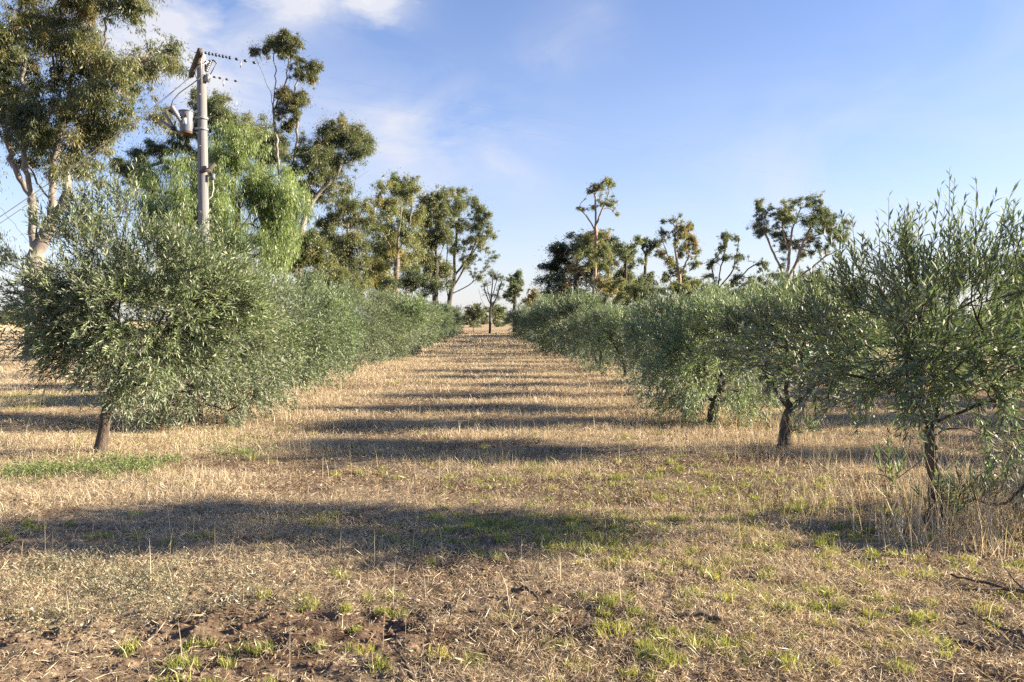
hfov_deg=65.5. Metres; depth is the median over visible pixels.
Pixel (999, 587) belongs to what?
fallen branch
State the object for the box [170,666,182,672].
stone
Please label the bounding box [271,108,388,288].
gum tree
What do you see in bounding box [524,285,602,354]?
olive tree
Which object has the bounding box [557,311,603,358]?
olive tree
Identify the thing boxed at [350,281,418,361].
olive tree
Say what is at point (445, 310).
olive tree
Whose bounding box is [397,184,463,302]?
gum tree
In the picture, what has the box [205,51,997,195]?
power line
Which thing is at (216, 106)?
gum tree
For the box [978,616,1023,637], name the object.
fallen branch
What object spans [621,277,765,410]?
olive tree
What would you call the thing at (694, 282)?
bushy tree
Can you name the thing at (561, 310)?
olive tree
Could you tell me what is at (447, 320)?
olive tree
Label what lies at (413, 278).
dark shrub
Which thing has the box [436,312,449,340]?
olive tree
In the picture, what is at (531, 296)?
tree
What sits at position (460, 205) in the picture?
gum tree
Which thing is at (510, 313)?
olive tree
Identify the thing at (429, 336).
olive tree
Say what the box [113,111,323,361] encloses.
pepper tree
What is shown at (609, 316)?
olive tree
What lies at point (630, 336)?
olive tree
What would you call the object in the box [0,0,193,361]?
gum tree
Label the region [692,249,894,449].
olive tree
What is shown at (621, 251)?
green tree
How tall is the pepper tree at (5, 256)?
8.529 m
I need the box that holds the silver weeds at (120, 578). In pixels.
[0,530,323,641]
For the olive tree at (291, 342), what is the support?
on the ground at (214, 629)
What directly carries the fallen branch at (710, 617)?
on the ground at (214, 629)
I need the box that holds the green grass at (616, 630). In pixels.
[0,378,1023,681]
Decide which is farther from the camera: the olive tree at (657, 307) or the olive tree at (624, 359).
the olive tree at (624, 359)
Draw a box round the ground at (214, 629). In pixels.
[0,321,1023,681]
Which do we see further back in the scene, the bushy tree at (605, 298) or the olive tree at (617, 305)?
the bushy tree at (605, 298)
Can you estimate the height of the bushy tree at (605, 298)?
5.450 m
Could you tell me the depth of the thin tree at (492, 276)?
95.81 m
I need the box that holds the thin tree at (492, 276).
[479,268,505,333]
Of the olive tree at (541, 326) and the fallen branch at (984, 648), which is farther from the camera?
the olive tree at (541, 326)
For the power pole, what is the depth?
21.53 m
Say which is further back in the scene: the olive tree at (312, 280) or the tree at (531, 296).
the tree at (531, 296)
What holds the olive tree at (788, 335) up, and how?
on the ground at (214, 629)
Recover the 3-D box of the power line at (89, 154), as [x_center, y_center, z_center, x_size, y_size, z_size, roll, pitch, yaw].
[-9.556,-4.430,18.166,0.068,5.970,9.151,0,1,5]
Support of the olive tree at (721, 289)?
on the ground at (214, 629)
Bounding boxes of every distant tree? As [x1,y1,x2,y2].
[0,307,11,324]
[2,301,24,327]
[462,310,471,324]
[463,303,489,327]
[480,310,488,324]
[484,299,507,326]
[501,311,509,323]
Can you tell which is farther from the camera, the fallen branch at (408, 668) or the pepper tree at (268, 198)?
the pepper tree at (268, 198)
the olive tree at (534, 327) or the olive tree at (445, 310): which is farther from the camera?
the olive tree at (445, 310)
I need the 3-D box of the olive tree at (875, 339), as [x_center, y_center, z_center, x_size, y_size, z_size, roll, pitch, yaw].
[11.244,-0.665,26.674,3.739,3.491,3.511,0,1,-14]
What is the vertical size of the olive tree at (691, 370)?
2.470 m
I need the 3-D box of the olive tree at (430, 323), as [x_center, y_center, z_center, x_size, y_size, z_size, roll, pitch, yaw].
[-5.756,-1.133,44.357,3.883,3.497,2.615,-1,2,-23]
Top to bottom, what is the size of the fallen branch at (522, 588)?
0.062 m
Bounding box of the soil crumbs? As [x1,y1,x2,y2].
[0,474,1023,681]
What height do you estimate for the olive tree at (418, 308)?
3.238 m
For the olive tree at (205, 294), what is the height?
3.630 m
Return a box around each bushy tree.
[278,223,348,304]
[294,258,368,301]
[576,291,615,305]
[607,274,664,307]
[656,275,716,299]
[720,276,773,303]
[768,268,828,292]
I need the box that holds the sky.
[0,0,1023,320]
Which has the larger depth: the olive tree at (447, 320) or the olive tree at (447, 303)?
the olive tree at (447, 303)
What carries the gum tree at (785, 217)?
on the ground at (214, 629)
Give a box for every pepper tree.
[0,160,25,272]
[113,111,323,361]
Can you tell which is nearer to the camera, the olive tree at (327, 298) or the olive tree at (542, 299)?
the olive tree at (327, 298)
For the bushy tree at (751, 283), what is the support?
on the ground at (214, 629)
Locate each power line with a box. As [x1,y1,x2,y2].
[0,76,191,216]
[1,71,195,222]
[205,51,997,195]
[213,76,1012,207]
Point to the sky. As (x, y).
(898, 93)
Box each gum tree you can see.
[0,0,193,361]
[97,85,267,267]
[233,113,293,323]
[242,27,325,307]
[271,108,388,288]
[309,184,382,290]
[357,167,435,296]
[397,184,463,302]
[441,186,502,305]
[500,268,524,313]
[564,175,628,303]
[633,234,667,300]
[653,212,704,286]
[700,229,779,290]
[745,190,856,283]
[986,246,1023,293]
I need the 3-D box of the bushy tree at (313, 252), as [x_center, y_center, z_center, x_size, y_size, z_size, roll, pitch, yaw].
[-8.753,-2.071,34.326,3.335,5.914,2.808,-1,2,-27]
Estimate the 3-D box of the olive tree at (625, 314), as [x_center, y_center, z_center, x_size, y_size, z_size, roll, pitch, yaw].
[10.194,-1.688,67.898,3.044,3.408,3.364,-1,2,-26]
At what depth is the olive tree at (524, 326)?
65.19 m
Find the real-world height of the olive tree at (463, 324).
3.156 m
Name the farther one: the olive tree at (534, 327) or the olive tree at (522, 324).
the olive tree at (522, 324)
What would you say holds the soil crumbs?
on the ground at (214, 629)
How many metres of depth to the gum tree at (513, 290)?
131.65 m
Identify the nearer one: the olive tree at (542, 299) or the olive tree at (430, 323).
the olive tree at (430, 323)
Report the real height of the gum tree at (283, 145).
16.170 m
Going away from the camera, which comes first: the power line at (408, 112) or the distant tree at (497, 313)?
the power line at (408, 112)
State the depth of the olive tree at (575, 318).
30.52 m
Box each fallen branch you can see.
[394,646,415,679]
[511,585,539,599]
[541,637,559,648]
[567,620,605,633]
[657,610,722,621]
[949,567,1023,593]
[953,639,988,652]
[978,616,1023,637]
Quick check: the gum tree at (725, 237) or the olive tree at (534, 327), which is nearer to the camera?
the olive tree at (534, 327)
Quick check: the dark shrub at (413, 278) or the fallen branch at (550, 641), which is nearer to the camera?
the fallen branch at (550, 641)
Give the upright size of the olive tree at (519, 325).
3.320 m
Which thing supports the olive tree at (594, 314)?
on the ground at (214, 629)
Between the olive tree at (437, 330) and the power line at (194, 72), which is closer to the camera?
the power line at (194, 72)
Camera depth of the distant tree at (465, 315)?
299.27 m
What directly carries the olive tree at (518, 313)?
on the ground at (214, 629)
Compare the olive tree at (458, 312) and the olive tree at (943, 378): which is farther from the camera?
the olive tree at (458, 312)
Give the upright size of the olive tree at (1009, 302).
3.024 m
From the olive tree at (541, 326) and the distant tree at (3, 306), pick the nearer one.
the olive tree at (541, 326)
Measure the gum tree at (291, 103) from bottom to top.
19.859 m
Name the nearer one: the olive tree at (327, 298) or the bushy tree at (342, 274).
the olive tree at (327, 298)
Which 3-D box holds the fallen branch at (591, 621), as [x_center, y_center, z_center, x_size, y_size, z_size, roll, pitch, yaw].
[0.382,1.442,4.043,0.248,0.040,0.027,-1,2,-27]
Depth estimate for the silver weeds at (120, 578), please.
4.62 m
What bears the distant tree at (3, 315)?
on the ground at (214, 629)
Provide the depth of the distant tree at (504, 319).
379.16 m
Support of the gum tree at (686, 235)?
on the ground at (214, 629)
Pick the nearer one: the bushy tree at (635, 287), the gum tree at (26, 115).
the gum tree at (26, 115)
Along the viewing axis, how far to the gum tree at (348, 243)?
54.29 m
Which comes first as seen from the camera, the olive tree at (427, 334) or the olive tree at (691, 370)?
the olive tree at (691, 370)
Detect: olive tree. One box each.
[0,153,285,452]
[83,234,313,432]
[179,248,342,405]
[262,268,366,388]
[275,258,370,377]
[296,280,377,371]
[339,288,394,364]
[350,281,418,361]
[359,288,431,356]
[372,291,426,353]
[385,289,439,348]
[387,292,441,347]
[397,329,420,351]
[420,315,437,344]
[422,301,450,344]
[425,298,452,341]
[425,305,446,342]
[428,299,454,337]
[435,303,458,338]
[436,302,454,339]
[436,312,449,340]
[448,305,463,332]
[449,308,460,336]
[452,307,463,336]
[459,316,466,333]
[502,301,535,337]
[511,301,532,339]
[515,304,533,336]
[516,308,532,342]
[520,306,531,338]
[523,299,566,351]
[523,301,549,347]
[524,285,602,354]
[528,291,562,345]
[534,289,608,356]
[556,308,599,362]
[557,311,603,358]
[565,320,621,366]
[567,302,625,371]
[578,297,648,377]
[608,302,628,310]
[609,326,662,386]
[611,289,715,395]
[620,302,634,318]
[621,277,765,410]
[626,273,797,429]
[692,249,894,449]
[702,282,747,345]
[704,165,1023,527]
[747,280,785,354]
[766,287,822,360]
[776,292,833,362]
[811,278,898,370]
[862,282,958,373]
[882,257,1022,383]
[953,272,1023,391]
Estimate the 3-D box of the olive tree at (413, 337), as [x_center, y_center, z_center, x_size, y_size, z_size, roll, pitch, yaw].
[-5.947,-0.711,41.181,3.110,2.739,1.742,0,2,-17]
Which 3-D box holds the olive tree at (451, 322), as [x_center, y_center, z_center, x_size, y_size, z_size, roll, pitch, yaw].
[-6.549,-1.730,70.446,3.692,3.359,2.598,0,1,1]
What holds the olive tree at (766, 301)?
on the ground at (214, 629)
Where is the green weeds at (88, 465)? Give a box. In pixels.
[0,440,283,484]
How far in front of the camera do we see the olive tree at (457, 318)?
77.07 m
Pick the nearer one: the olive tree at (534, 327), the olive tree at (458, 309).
the olive tree at (534, 327)
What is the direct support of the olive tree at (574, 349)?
on the ground at (214, 629)
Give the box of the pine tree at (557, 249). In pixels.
[528,228,623,301]
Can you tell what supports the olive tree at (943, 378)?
on the ground at (214, 629)
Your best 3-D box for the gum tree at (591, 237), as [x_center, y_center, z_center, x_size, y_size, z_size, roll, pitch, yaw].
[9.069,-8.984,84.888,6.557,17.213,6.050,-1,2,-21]
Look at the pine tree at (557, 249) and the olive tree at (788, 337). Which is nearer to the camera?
the olive tree at (788, 337)
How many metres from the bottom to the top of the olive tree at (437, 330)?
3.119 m
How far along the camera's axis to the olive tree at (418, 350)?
38.36 m
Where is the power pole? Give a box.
[159,48,216,247]
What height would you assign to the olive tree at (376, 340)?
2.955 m
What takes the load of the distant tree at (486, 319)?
on the ground at (214, 629)
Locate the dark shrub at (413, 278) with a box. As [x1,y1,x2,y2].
[377,266,453,299]
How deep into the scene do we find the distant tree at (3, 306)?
185.42 m
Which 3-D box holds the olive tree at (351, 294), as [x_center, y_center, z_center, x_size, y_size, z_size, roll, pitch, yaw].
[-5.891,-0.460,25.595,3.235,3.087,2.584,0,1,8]
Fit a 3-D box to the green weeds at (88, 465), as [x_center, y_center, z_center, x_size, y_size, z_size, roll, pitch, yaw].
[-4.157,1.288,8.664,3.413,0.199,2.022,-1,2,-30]
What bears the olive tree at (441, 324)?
on the ground at (214, 629)
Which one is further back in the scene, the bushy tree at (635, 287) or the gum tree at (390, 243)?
the bushy tree at (635, 287)
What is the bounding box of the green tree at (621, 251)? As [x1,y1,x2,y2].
[605,235,646,308]
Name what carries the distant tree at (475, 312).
on the ground at (214, 629)
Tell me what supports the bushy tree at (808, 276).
on the ground at (214, 629)
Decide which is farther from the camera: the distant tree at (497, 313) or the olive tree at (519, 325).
the distant tree at (497, 313)
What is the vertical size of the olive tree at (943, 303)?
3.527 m
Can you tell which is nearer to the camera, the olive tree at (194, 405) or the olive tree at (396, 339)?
the olive tree at (194, 405)
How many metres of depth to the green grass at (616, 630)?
5.44 m
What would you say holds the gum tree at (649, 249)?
on the ground at (214, 629)
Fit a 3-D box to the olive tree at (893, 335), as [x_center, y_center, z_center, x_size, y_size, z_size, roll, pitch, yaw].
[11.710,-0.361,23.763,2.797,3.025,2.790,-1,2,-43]
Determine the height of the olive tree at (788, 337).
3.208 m

